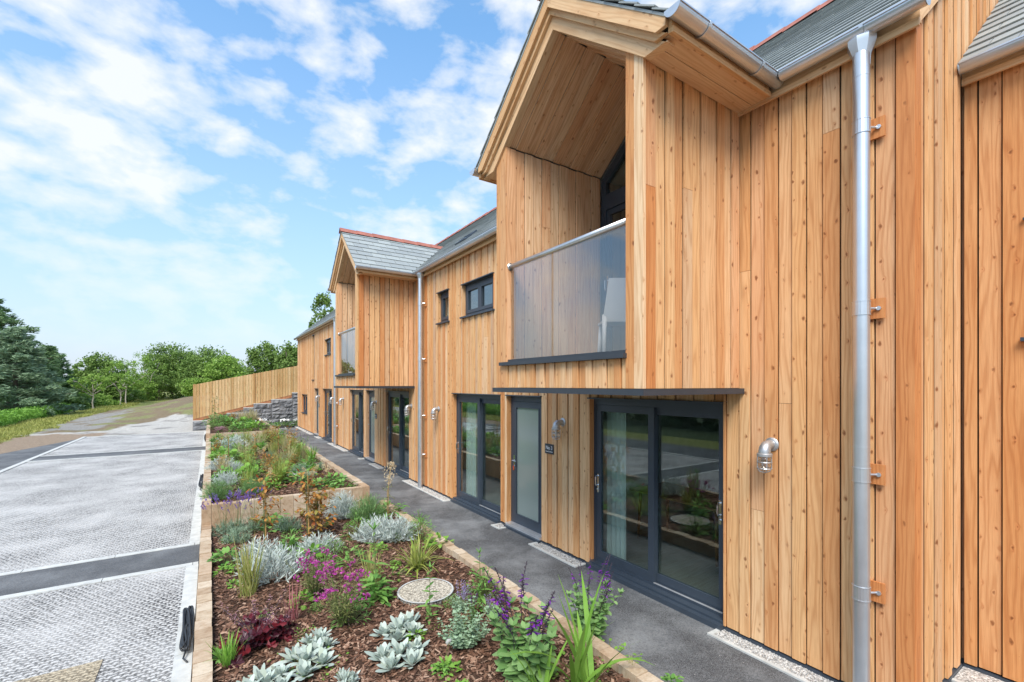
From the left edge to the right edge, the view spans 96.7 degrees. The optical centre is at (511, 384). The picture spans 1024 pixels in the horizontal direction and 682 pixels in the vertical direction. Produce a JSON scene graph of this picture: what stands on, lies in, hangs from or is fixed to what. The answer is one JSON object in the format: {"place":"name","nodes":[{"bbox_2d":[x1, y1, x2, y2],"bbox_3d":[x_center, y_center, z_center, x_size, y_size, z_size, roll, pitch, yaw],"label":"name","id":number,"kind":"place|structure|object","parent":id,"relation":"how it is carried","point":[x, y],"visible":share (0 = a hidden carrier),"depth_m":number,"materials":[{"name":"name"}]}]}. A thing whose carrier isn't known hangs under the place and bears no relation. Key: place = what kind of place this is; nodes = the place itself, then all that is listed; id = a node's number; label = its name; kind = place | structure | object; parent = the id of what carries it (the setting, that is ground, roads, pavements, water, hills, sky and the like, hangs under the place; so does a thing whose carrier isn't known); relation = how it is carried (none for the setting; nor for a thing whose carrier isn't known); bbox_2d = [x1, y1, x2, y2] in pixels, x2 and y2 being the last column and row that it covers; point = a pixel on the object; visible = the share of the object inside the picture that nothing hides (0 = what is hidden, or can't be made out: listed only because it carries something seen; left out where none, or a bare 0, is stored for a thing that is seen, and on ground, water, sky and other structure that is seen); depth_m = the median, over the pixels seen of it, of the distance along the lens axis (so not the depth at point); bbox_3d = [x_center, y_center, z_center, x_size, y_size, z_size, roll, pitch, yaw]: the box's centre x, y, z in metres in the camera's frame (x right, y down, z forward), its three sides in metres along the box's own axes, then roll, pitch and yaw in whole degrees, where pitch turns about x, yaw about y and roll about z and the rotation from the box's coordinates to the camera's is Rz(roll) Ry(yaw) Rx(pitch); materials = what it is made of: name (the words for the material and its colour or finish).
{"place":"outdoors","nodes":[
{"label":"outdoors","id":0,"kind":"place"},
{"bbox_2d":[0,440,73,469],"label":"road","id":1,"kind":"structure","parent":0,"point":[8,459],"depth_m":15.93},
{"bbox_2d":[0,399,148,443],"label":"grass","id":2,"kind":"structure","parent":0,"point":[19,428],"depth_m":28.61,"materials":[{"name":"plant"}]},
{"bbox_2d":[0,0,826,379],"label":"sky","id":3,"kind":"structure","parent":0,"point":[189,172],"materials":[{"name":"blue"}]},
{"bbox_2d":[0,386,964,681],"bbox_3d":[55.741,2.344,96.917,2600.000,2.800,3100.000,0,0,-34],"label":"ground","id":4,"kind":"structure","parent":0,"point":[166,416],"depth_m":27.40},
{"bbox_2d":[0,402,72,426],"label":"weeds","id":5,"kind":"object","parent":4,"relation":"on","point":[12,416],"visible":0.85,"depth_m":29.85,"materials":[{"name":"green plant"}]},
{"bbox_2d":[0,298,85,408],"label":"conifer","id":6,"kind":"object","parent":4,"relation":"on","point":[10,319],"visible":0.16,"depth_m":41.21,"materials":[{"name":"green plant"}]},
{"bbox_2d":[0,326,86,416],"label":"conifer","id":7,"kind":"object","parent":4,"relation":"on","point":[15,363],"visible":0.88,"depth_m":33.80,"materials":[{"name":"green plant"}]},
{"bbox_2d":[36,343,95,404],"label":"conifer","id":8,"kind":"object","parent":4,"relation":"on","point":[53,350],"visible":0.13,"depth_m":46.38,"materials":[{"name":"green plant"}]},
{"bbox_2d":[67,372,115,408],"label":"sapling","id":9,"kind":"object","parent":4,"relation":"on","point":[101,386],"visible":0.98,"depth_m":43.84,"materials":[{"name":"green plant"}]},
{"bbox_2d":[76,392,121,407],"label":"shrub","id":10,"kind":"object","parent":4,"relation":"on","point":[102,400],"visible":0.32,"depth_m":50.22,"materials":[{"name":"green plant"}]},
{"bbox_2d":[68,350,132,394],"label":"tree","id":11,"kind":"object","parent":4,"relation":"on","point":[94,363],"visible":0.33,"depth_m":55.94,"materials":[{"name":"green plant"}]},
{"bbox_2d":[0,432,203,681],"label":"parking","id":12,"kind":"structure","parent":4,"relation":"on","point":[53,512],"depth_m":6.92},
{"bbox_2d":[14,659,102,681],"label":"paving","id":13,"kind":"structure","parent":12,"relation":"on","point":[87,672],"depth_m":3.79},
{"bbox_2d":[0,446,205,595],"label":"parking strip","id":14,"kind":"object","parent":12,"relation":"on","point":[50,577],"visible":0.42,"depth_m":6.07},
{"bbox_2d":[0,431,205,681],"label":"kerb","id":15,"kind":"structure","parent":12,"relation":"on","point":[182,670],"depth_m":5.86,"materials":[{"name":"concrete"}]},
{"bbox_2d":[179,605,194,662],"bbox_3d":[-3.064,2.331,4.295,0.110,0.162,0.851,0,0,-34],"label":"cable hank","id":16,"kind":"object","parent":15,"relation":"on","point":[188,622],"visible":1,"depth_m":4.32,"materials":[{"name":"black rubber"}]},
{"bbox_2d":[84,385,146,402],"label":"shrub","id":17,"kind":"object","parent":4,"relation":"on","point":[116,394],"visible":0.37,"depth_m":58.18,"materials":[{"name":"green plant"}]},
{"bbox_2d":[105,372,138,403],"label":"sapling","id":18,"kind":"object","parent":4,"relation":"on","point":[122,377],"visible":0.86,"depth_m":52.76,"materials":[{"name":"green plant"}]},
{"bbox_2d":[103,358,149,402],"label":"sapling","id":19,"kind":"object","parent":4,"relation":"on","point":[121,364],"visible":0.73,"depth_m":55.90,"materials":[{"name":"green plant"}]},
{"bbox_2d":[117,377,159,400],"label":"shrub","id":20,"kind":"object","parent":4,"relation":"on","point":[144,384],"visible":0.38,"depth_m":64.74,"materials":[{"name":"green plant"}]},
{"bbox_2d":[126,352,165,383],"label":"sapling","id":21,"kind":"object","parent":4,"relation":"on","point":[145,359],"visible":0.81,"depth_m":65.93,"materials":[{"name":"green plant"}]},
{"bbox_2d":[137,372,183,399],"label":"shrub","id":22,"kind":"object","parent":4,"relation":"on","point":[166,382],"visible":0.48,"depth_m":69.79,"materials":[{"name":"green plant"}]},
{"bbox_2d":[141,341,203,398],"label":"tree","id":23,"kind":"object","parent":4,"relation":"on","point":[168,360],"visible":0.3,"depth_m":71.99,"materials":[{"name":"green plant"}]},
{"bbox_2d":[179,376,219,396],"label":"shrub","id":24,"kind":"object","parent":4,"relation":"on","point":[187,390],"visible":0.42,"depth_m":58.47,"materials":[{"name":"green plant"}]},
{"bbox_2d":[169,344,246,395],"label":"tree","id":25,"kind":"object","parent":4,"relation":"on","point":[195,362],"visible":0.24,"depth_m":67.46,"materials":[{"name":"green plant"}]},
{"bbox_2d":[197,354,246,381],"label":"tree","id":26,"kind":"object","parent":4,"relation":"on","point":[216,369],"visible":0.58,"depth_m":60.62,"materials":[{"name":"green plant"}]},
{"bbox_2d":[193,365,297,420],"bbox_3d":[-12.739,0.122,27.571,10.800,4.616,0.140,0,0,-34],"label":"fence","id":27,"kind":"object","parent":4,"relation":"on","point":[237,393],"visible":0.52,"depth_m":25.82,"materials":[{"name":"wood"}]},
{"bbox_2d":[193,392,297,430],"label":"stone wall","id":28,"kind":"structure","parent":4,"relation":"on","point":[276,410],"depth_m":26.48,"materials":[{"name":"stone"}]},
{"bbox_2d":[243,340,277,393],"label":"tree","id":29,"kind":"object","parent":4,"relation":"on","point":[264,362],"visible":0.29,"depth_m":49.13,"materials":[{"name":"green plant"}]},
{"bbox_2d":[273,340,296,394],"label":"tree","id":30,"kind":"object","parent":4,"relation":"on","point":[277,361],"visible":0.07,"depth_m":45.34,"materials":[{"name":"green plant"}]},
{"bbox_2d":[201,434,369,528],"bbox_3d":[-6.872,2.276,12.551,2.658,0.707,11.077,0,0,-34],"label":"raised bed","id":31,"kind":"object","parent":4,"relation":"on","point":[290,504],"visible":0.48,"depth_m":7.90,"materials":[{"name":"wood"}]},
{"bbox_2d":[211,438,356,502],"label":"bark mulch","id":32,"kind":"object","parent":31,"relation":"on","point":[285,490],"visible":0.15,"depth_m":9.12,"materials":[{"name":"wood"}]},
{"bbox_2d":[198,476,234,500],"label":"rosemary bush","id":33,"kind":"object","parent":32,"relation":"on","point":[220,493],"visible":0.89,"depth_m":7.87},
{"bbox_2d":[207,470,241,485],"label":"silver bush","id":34,"kind":"object","parent":32,"relation":"on","point":[229,479],"visible":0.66,"depth_m":9.06,"materials":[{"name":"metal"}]},
{"bbox_2d":[236,476,269,494],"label":"rosemary bush","id":35,"kind":"object","parent":32,"relation":"on","point":[254,484],"visible":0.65,"depth_m":8.30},
{"bbox_2d":[280,345,297,367],"bbox_3d":[-19.110,-0.565,39.996,2.474,7.204,2.404,0,0,-34],"label":"tree","id":36,"kind":"object","parent":4,"relation":"on","point":[292,359],"visible":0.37,"depth_m":39.57,"materials":[{"name":"green plant"}]},
{"bbox_2d":[295,291,334,350],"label":"tree","id":37,"kind":"object","parent":4,"relation":"on","point":[319,302],"visible":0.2,"depth_m":43.75,"materials":[{"name":"green plant"}]},
{"bbox_2d":[192,500,663,681],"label":"raised bed","id":38,"kind":"object","parent":4,"relation":"on","point":[203,672],"visible":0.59,"depth_m":4.40,"materials":[{"name":"wood"}]},
{"bbox_2d":[211,504,629,681],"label":"bark mulch","id":39,"kind":"object","parent":38,"relation":"on","point":[357,640],"visible":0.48,"depth_m":4.44,"materials":[{"name":"wood"}]},
{"bbox_2d":[207,546,241,567],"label":"leafy plant","id":40,"kind":"object","parent":39,"relation":"on","point":[221,553],"visible":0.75,"depth_m":5.84,"materials":[{"name":"green plant"}]},
{"bbox_2d":[203,630,246,667],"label":"blade plant","id":41,"kind":"object","parent":39,"relation":"on","point":[228,655],"visible":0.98,"depth_m":3.71,"materials":[{"name":"green plant"}]},
{"bbox_2d":[200,488,250,535],"bbox_3d":[-4.394,1.959,7.030,0.668,0.706,0.615,0,0,-26],"label":"lavender","id":42,"kind":"object","parent":39,"relation":"on","point":[223,526],"visible":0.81,"depth_m":6.96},
{"bbox_2d":[211,491,260,532],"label":"lavender","id":43,"kind":"object","parent":39,"relation":"on","point":[237,523],"visible":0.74,"depth_m":7.05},
{"bbox_2d":[219,527,252,544],"bbox_3d":[-4.013,2.186,6.628,0.494,0.252,0.432,0,0,1],"label":"grey mound","id":44,"kind":"object","parent":39,"relation":"on","point":[235,534],"visible":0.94,"depth_m":6.62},
{"bbox_2d":[230,534,267,597],"bbox_3d":[-2.879,1.965,5.004,0.434,0.695,0.404,0,0,-39],"label":"grass clump","id":45,"kind":"object","parent":39,"relation":"on","point":[249,588],"visible":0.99,"depth_m":4.97,"materials":[{"name":"plant"}]},
{"bbox_2d":[226,487,271,532],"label":"lavender","id":46,"kind":"object","parent":39,"relation":"on","point":[255,526],"visible":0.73,"depth_m":7.11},
{"bbox_2d":[217,585,292,668],"bbox_3d":[-2.256,2.095,4.008,0.619,0.478,0.585,0,0,-37],"label":"red leaf plant","id":47,"kind":"object","parent":39,"relation":"on","point":[254,637],"visible":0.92,"depth_m":3.96,"materials":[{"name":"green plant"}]},
{"bbox_2d":[232,534,281,564],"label":"silver bush","id":48,"kind":"object","parent":39,"relation":"on","point":[260,545],"visible":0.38,"depth_m":5.98,"materials":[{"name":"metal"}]},
{"bbox_2d":[241,471,285,540],"bbox_3d":[-3.563,1.795,6.573,0.554,1.086,0.524,0,0,0],"label":"staked sapling","id":49,"kind":"object","parent":39,"relation":"on","point":[263,495],"visible":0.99,"depth_m":6.55,"materials":[{"name":"orange plant"}]},
{"bbox_2d":[236,663,296,681],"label":"lambs ear","id":50,"kind":"object","parent":39,"relation":"on","point":[266,675],"visible":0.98,"depth_m":3.48},
{"bbox_2d":[234,540,309,585],"bbox_3d":[-2.824,2.086,5.423,0.849,0.451,0.858,0,0,12],"label":"silver bush","id":51,"kind":"object","parent":39,"relation":"on","point":[281,563],"visible":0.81,"depth_m":5.36,"materials":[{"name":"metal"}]},
{"bbox_2d":[251,608,297,647],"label":"red leaf plant","id":52,"kind":"object","parent":39,"relation":"on","point":[276,631],"visible":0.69,"depth_m":4.12,"materials":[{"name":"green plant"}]},
{"bbox_2d":[272,513,301,532],"bbox_3d":[-3.525,2.157,7.165,0.474,0.311,0.518,0,0,-31],"label":"grey mound","id":53,"kind":"object","parent":39,"relation":"on","point":[281,525],"visible":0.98,"depth_m":7.13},
{"bbox_2d":[276,581,309,621],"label":"grass clump","id":54,"kind":"object","parent":39,"relation":"on","point":[291,614],"visible":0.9,"depth_m":4.46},
{"bbox_2d":[274,637,338,680],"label":"lambs ear","id":55,"kind":"object","parent":39,"relation":"on","point":[305,654],"visible":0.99,"depth_m":3.72},
{"bbox_2d":[287,467,327,538],"bbox_3d":[-3.049,1.776,6.810,0.573,1.125,0.543,0,0,18],"label":"staked sapling","id":56,"kind":"object","parent":39,"relation":"on","point":[307,491],"visible":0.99,"depth_m":6.79,"materials":[{"name":"orange plant"}]},
{"bbox_2d":[286,546,336,595],"bbox_3d":[-2.134,2.026,4.894,0.501,0.526,0.457,0,0,-41],"label":"pink flower bush","id":57,"kind":"object","parent":39,"relation":"on","point":[310,582],"visible":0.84,"depth_m":4.87,"materials":[{"name":"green plant"}]},
{"bbox_2d":[296,482,340,535],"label":"orange leaf bush","id":58,"kind":"object","parent":39,"relation":"on","point":[321,496],"visible":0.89,"depth_m":6.91,"materials":[{"name":"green plant"}]},
{"bbox_2d":[299,627,339,648],"bbox_3d":[-1.707,2.235,4.025,0.312,0.124,0.371,0,0,-42],"label":"lambs ear","id":59,"kind":"object","parent":39,"relation":"on","point":[318,634],"visible":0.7,"depth_m":4.01},
{"bbox_2d":[297,531,343,554],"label":"silver bush","id":60,"kind":"object","parent":39,"relation":"on","point":[324,541],"visible":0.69,"depth_m":6.20,"materials":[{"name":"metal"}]},
{"bbox_2d":[312,559,369,626],"bbox_3d":[-1.605,1.981,4.293,0.529,0.609,0.580,0,0,-16],"label":"pink flower bush","id":61,"kind":"object","parent":39,"relation":"on","point":[335,609],"visible":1,"depth_m":4.27,"materials":[{"name":"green plant"}]},
{"bbox_2d":[323,489,359,519],"bbox_3d":[-2.932,2.043,7.864,0.683,0.538,0.670,0,0,-2],"label":"silver mound","id":62,"kind":"object","parent":39,"relation":"on","point":[343,506],"visible":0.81,"depth_m":7.77,"materials":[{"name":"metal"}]},
{"bbox_2d":[333,667,360,681],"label":"lambs ear","id":63,"kind":"object","parent":39,"relation":"on","point":[343,676],"visible":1,"depth_m":3.49},
{"bbox_2d":[328,591,371,628],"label":"bushy herb","id":64,"kind":"object","parent":39,"relation":"on","point":[355,614],"visible":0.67,"depth_m":4.39,"materials":[{"name":"green plant"}]},
{"bbox_2d":[335,536,367,568],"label":"leafy plant","id":65,"kind":"object","parent":39,"relation":"on","point":[348,557],"visible":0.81,"depth_m":5.83,"materials":[{"name":"green plant"}]},
{"bbox_2d":[346,492,388,521],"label":"rosemary bush","id":66,"kind":"object","parent":39,"relation":"on","point":[364,510],"visible":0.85,"depth_m":7.64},
{"bbox_2d":[358,544,382,591],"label":"grass clump","id":67,"kind":"object","parent":39,"relation":"on","point":[369,566],"visible":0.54,"depth_m":5.04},
{"bbox_2d":[349,512,397,543],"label":"silver bush","id":68,"kind":"object","parent":39,"relation":"on","point":[365,533],"visible":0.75,"depth_m":6.63,"materials":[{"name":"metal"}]},
{"bbox_2d":[353,572,396,606],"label":"leafy plant","id":69,"kind":"object","parent":39,"relation":"on","point":[375,587],"visible":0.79,"depth_m":4.83,"materials":[{"name":"green plant"}]},
{"bbox_2d":[360,522,395,605],"bbox_3d":[-1.452,1.900,4.859,0.378,0.829,0.379,0,0,3],"label":"tall stem plant","id":70,"kind":"object","parent":39,"relation":"on","point":[375,575],"visible":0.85,"depth_m":4.87,"materials":[{"name":"green plant"}]},
{"bbox_2d":[370,461,408,518],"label":"plume plant","id":71,"kind":"object","parent":39,"relation":"on","point":[399,507],"visible":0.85,"depth_m":7.95,"materials":[{"name":"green plant"}]},
{"bbox_2d":[370,513,421,542],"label":"silver bush","id":72,"kind":"object","parent":39,"relation":"on","point":[402,531],"visible":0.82,"depth_m":6.68,"materials":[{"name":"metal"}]},
{"bbox_2d":[364,636,429,671],"bbox_3d":[-0.938,2.217,3.779,0.546,0.154,0.459,0,0,-20],"label":"lambs ear","id":73,"kind":"object","parent":39,"relation":"on","point":[385,654],"visible":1,"depth_m":3.76},
{"bbox_2d":[370,609,427,646],"bbox_3d":[-1.031,2.221,4.184,0.531,0.146,0.428,0,0,-42],"label":"lambs ear","id":74,"kind":"object","parent":39,"relation":"on","point":[396,625],"visible":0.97,"depth_m":4.18},
{"bbox_2d":[391,530,451,578],"bbox_3d":[-1.155,2.070,5.709,0.789,0.579,0.875,0,0,-30],"label":"grass clump","id":75,"kind":"object","parent":39,"relation":"on","point":[417,559],"visible":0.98,"depth_m":5.70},
{"bbox_2d":[397,578,453,605],"bbox_3d":[-0.948,2.292,4.998,0.610,0.076,0.610,0,0,-34],"label":"manhole cover","id":76,"kind":"object","parent":39,"relation":"on","point":[411,593],"visible":0.84,"depth_m":4.95,"materials":[{"name":"gravel"}]},
{"bbox_2d":[416,562,441,623],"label":"tall stem plant","id":77,"kind":"object","parent":39,"relation":"on","point":[428,609],"visible":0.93,"depth_m":4.48,"materials":[{"name":"green plant"}]},
{"bbox_2d":[431,639,463,679],"bbox_3d":[-0.525,2.181,3.634,0.225,0.265,0.244,0,0,32],"label":"anemone","id":78,"kind":"object","parent":39,"relation":"on","point":[448,660],"visible":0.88,"depth_m":3.65,"materials":[{"name":"green plant"}]},
{"bbox_2d":[449,580,472,612],"bbox_3d":[-0.500,2.151,4.604,0.220,0.326,0.243,0,0,-43],"label":"catmint","id":79,"kind":"object","parent":39,"relation":"on","point":[460,602],"visible":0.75,"depth_m":4.58,"materials":[{"name":"green plant"}]},
{"bbox_2d":[436,595,493,648],"bbox_3d":[-0.390,2.124,3.977,0.498,0.380,0.625,0,0,14],"label":"sage mound","id":80,"kind":"object","parent":39,"relation":"on","point":[463,637],"visible":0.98,"depth_m":3.92,"materials":[{"name":"green plant"}]},
{"bbox_2d":[466,566,507,602],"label":"bushy herb","id":81,"kind":"object","parent":39,"relation":"on","point":[484,586],"visible":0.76,"depth_m":4.91,"materials":[{"name":"green plant"}]},
{"bbox_2d":[483,561,558,681],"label":"salvia","id":82,"kind":"object","parent":39,"relation":"on","point":[511,666],"visible":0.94,"depth_m":3.51,"materials":[{"name":"green plant"}]},
{"bbox_2d":[510,634,582,681],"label":"blade plant","id":83,"kind":"object","parent":39,"relation":"on","point":[547,678],"visible":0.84,"depth_m":3.39,"materials":[{"name":"green plant"}]},
{"bbox_2d":[510,571,654,681],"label":"blade plant","id":84,"kind":"object","parent":39,"relation":"on","point":[579,667],"visible":0.98,"depth_m":3.49,"materials":[{"name":"green plant"}]},
{"bbox_2d":[566,554,624,639],"bbox_3d":[0.778,1.958,4.138,0.528,0.712,0.529,0,0,-11],"label":"salvia","id":85,"kind":"object","parent":38,"relation":"on","point":[600,611],"visible":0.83,"depth_m":4.12,"materials":[{"name":"green plant"}]},
{"bbox_2d":[957,0,1023,681],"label":"timber house","id":86,"kind":"structure","parent":4,"relation":"on","point":[992,73],"depth_m":3.71,"materials":[{"name":"brown wood"}]},
{"bbox_2d":[276,426,962,681],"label":"path","id":87,"kind":"structure","parent":0,"point":[663,638],"depth_m":5.26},
{"bbox_2d":[402,480,449,501],"bbox_3d":[-1.975,2.397,10.357,0.219,0.045,2.410,0,0,-34],"label":"gravel drain","id":88,"kind":"object","parent":87,"relation":"on","point":[430,492],"visible":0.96,"depth_m":10.15,"materials":[{"name":"gravel"}]},
{"bbox_2d":[528,542,585,567],"bbox_3d":[0.624,2.397,6.435,0.219,0.045,1.040,0,0,-34],"label":"gravel drain","id":89,"kind":"object","parent":87,"relation":"on","point":[560,555],"visible":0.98,"depth_m":6.38,"materials":[{"name":"gravel"}]},
{"bbox_2d":[294,0,1023,681],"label":"timber house","id":90,"kind":"structure","parent":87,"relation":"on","point":[770,228],"depth_m":4.02,"materials":[{"name":"brown wood"}]},
{"bbox_2d":[322,389,331,442],"bbox_3d":[-7.850,1.281,19.526,0.265,2.226,1.798,0,0,-34],"label":"sliding door","id":91,"kind":"structure","parent":90,"relation":"in","point":[328,392],"depth_m":19.77,"materials":[{"name":"grey glass"}]},
{"bbox_2d":[348,389,363,457],"bbox_3d":[-5.275,1.281,15.642,0.265,2.226,1.758,0,0,-34],"label":"sliding door","id":92,"kind":"structure","parent":90,"relation":"in","point":[358,451],"depth_m":15.80,"materials":[{"name":"black metal"}]},
{"bbox_2d":[364,390,374,462],"bbox_3d":[-4.391,1.281,14.270,0.225,2.226,0.902,0,0,-34],"label":"door","id":93,"kind":"structure","parent":90,"relation":"in","point":[371,458],"depth_m":14.38,"materials":[{"name":"grey glass"}]},
{"bbox_2d":[384,391,409,479],"bbox_3d":[-3.041,1.281,12.270,0.265,2.226,1.848,0,0,-34],"label":"sliding door","id":94,"kind":"structure","parent":90,"relation":"in","point":[400,470],"depth_m":12.28,"materials":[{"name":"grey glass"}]},
{"bbox_2d":[435,288,449,324],"bbox_3d":[-1.440,-1.668,9.818,0.185,0.702,0.610,0,0,-34],"label":"window","id":95,"kind":"structure","parent":90,"relation":"in","point":[444,293],"depth_m":9.92,"materials":[{"name":"grey metal"}]},
{"bbox_2d":[466,402,476,496],"bbox_3d":[-0.812,1.135,9.323,0.093,2.330,0.400,0,0,-34],"label":"curtain","id":96,"kind":"object","parent":90,"relation":"hanging from","point":[471,448],"visible":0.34,"depth_m":9.33,"materials":[{"name":"white fabric"}]},
{"bbox_2d":[450,393,502,522],"bbox_3d":[-0.648,1.281,8.658,0.265,2.226,1.853,0,0,-34],"label":"sliding door","id":97,"kind":"structure","parent":90,"relation":"in","point":[491,511],"depth_m":8.66,"materials":[{"name":"black metal"}]},
{"bbox_2d":[459,272,494,318],"bbox_3d":[-0.620,-1.650,8.580,0.185,0.677,1.260,0,0,-34],"label":"window","id":98,"kind":"structure","parent":90,"relation":"in","point":[479,283],"depth_m":8.59,"materials":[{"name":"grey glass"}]},
{"bbox_2d":[504,395,541,542],"bbox_3d":[0.222,1.281,7.310,0.225,2.226,0.982,0,0,-34],"label":"door","id":99,"kind":"structure","parent":90,"relation":"in","point":[526,416],"depth_m":7.35,"materials":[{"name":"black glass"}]},
{"bbox_2d":[597,278,625,351],"bbox_3d":[1.182,-0.658,4.918,0.474,0.863,0.574,0,0,4],"label":"chair","id":100,"kind":"object","parent":90,"relation":"on","point":[614,314],"visible":0.39,"depth_m":4.71,"materials":[{"name":"white plastic"}]},
{"bbox_2d":[607,412,625,559],"bbox_3d":[1.391,1.135,5.996,0.066,2.330,0.340,0,0,-34],"label":"curtain","id":101,"kind":"object","parent":90,"relation":"hanging from","point":[616,483],"visible":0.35,"depth_m":5.98,"materials":[{"name":"white fabric"}]},
{"bbox_2d":[586,397,726,630],"bbox_3d":[1.600,1.281,5.266,0.265,2.226,1.893,0,0,-34],"label":"sliding door","id":102,"kind":"structure","parent":90,"relation":"in","point":[706,608],"depth_m":5.25,"materials":[{"name":"black metal"}]},
{"bbox_2d":[629,482,718,566],"bbox_3d":[2.556,1.955,6.552,0.840,0.751,1.500,0,0,-34],"label":"table","id":103,"kind":"object","parent":90,"relation":"on","point":[700,498],"visible":0.73,"depth_m":6.55,"materials":[{"name":"brown wood"}]},
{"bbox_2d":[756,437,778,472],"bbox_3d":[2.237,0.623,4.002,0.189,0.306,0.126,0,0,-34],"label":"wall lamp","id":104,"kind":"object","parent":90,"relation":"attached to","point":[767,446],"visible":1,"depth_m":3.97,"materials":[{"name":"metal"}]},
{"bbox_2d":[707,629,832,681],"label":"gravel drain","id":105,"kind":"object","parent":87,"relation":"on","point":[785,666],"visible":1,"depth_m":3.98,"materials":[{"name":"gravel"}]},
{"bbox_2d":[951,666,1003,681],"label":"gravel drain","id":106,"kind":"object","parent":87,"relation":"on","point":[964,674],"visible":1,"depth_m":3.71,"materials":[{"name":"gravel"}]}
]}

